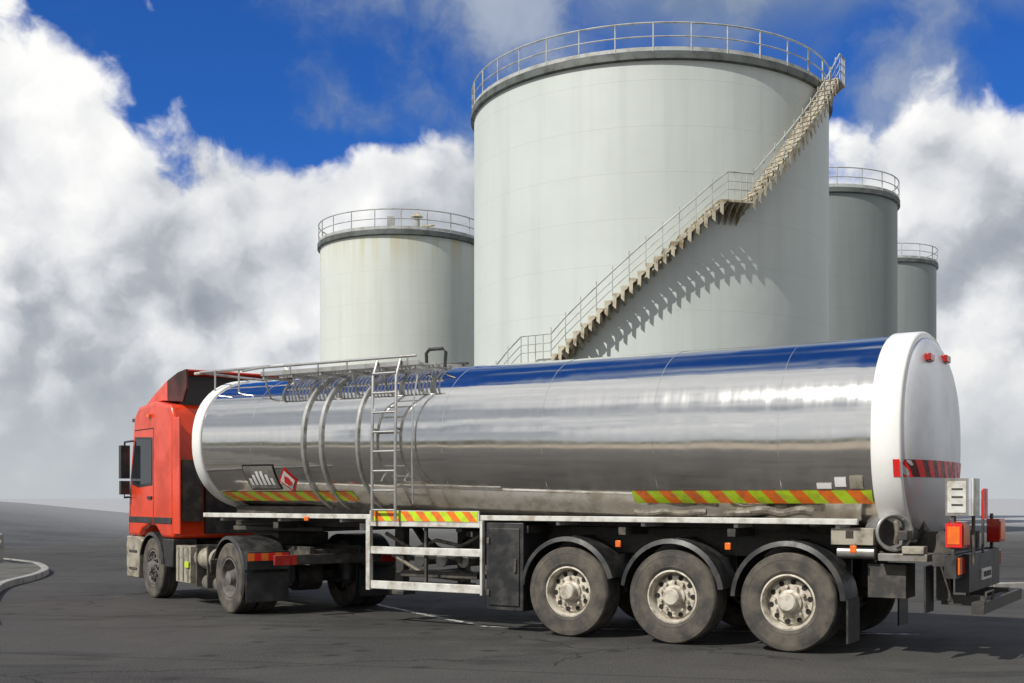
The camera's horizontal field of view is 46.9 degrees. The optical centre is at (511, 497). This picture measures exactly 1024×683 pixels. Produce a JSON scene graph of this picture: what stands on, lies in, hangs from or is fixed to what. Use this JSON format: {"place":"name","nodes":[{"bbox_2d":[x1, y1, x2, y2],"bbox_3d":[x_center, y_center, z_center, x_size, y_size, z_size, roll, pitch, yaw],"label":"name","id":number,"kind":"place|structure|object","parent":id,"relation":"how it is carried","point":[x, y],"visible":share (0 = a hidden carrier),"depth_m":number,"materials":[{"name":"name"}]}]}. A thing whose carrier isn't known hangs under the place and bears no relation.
{"place":"outdoors","nodes":[
{"label":"outdoors","id":0,"kind":"place"},
{"bbox_2d":[0,501,133,547],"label":"hill","id":1,"kind":"structure","parent":0,"point":[28,525],"depth_m":56.28,"materials":[{"name":"soil"}]},
{"bbox_2d":[0,499,1023,682],"bbox_3d":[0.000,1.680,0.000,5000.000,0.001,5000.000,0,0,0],"label":"ground","id":2,"kind":"structure","parent":0,"point":[90,612],"depth_m":13.81,"materials":[{"name":"grey asphalt"}]},
{"bbox_2d":[0,533,3,562],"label":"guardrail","id":3,"kind":"object","parent":2,"relation":"on","point":[1,548],"visible":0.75,"depth_m":28.33,"materials":[{"name":"grey metal"}]},
{"bbox_2d":[0,559,40,580],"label":"gravel verge","id":4,"kind":"structure","parent":2,"relation":"on","point":[9,569],"depth_m":26.16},
{"bbox_2d":[0,558,48,591],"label":"kerb","id":5,"kind":"structure","parent":2,"relation":"on","point":[43,571],"depth_m":23.75,"materials":[{"name":"concrete"}]},
{"bbox_2d":[317,208,473,366],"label":"storage tank","id":6,"kind":"object","parent":2,"relation":"on","point":[390,290],"visible":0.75,"depth_m":67.26,"materials":[{"name":"metal"}]},
{"bbox_2d":[119,332,1021,651],"bbox_3d":[-0.759,-0.200,16.740,14.686,3.760,3.908,0,0,39],"label":"tanker truck","id":7,"kind":"object","parent":2,"relation":"on","point":[795,496],"visible":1,"depth_m":14.31,"materials":[{"name":"metal"}]},
{"bbox_2d":[376,604,918,634],"bbox_3d":[0.834,1.676,15.850,8.568,0.001,2.078,0,0,31],"label":"road marking","id":8,"kind":"object","parent":2,"relation":"on","point":[546,627],"visible":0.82,"depth_m":15.39,"materials":[{"name":"paint"}]},
{"bbox_2d":[471,21,845,365],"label":"storage tank","id":9,"kind":"object","parent":2,"relation":"on","point":[643,200],"visible":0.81,"depth_m":47.30,"materials":[{"name":"metal"}]},
{"bbox_2d":[829,167,899,340],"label":"storage tank","id":10,"kind":"object","parent":2,"relation":"on","point":[863,262],"visible":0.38,"depth_m":68.98,"materials":[{"name":"white metal"}]},
{"bbox_2d":[898,243,938,338],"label":"storage tank","id":11,"kind":"object","parent":2,"relation":"on","point":[916,293],"visible":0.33,"depth_m":91.66,"materials":[{"name":"white metal"}]},
{"bbox_2d":[988,582,1023,588],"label":"kerb","id":12,"kind":"structure","parent":2,"relation":"on","point":[1012,584],"depth_m":21.70,"materials":[{"name":"concrete"}]},
{"bbox_2d":[0,0,1023,498],"label":"sky","id":13,"kind":"structure","parent":0,"point":[170,170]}
]}

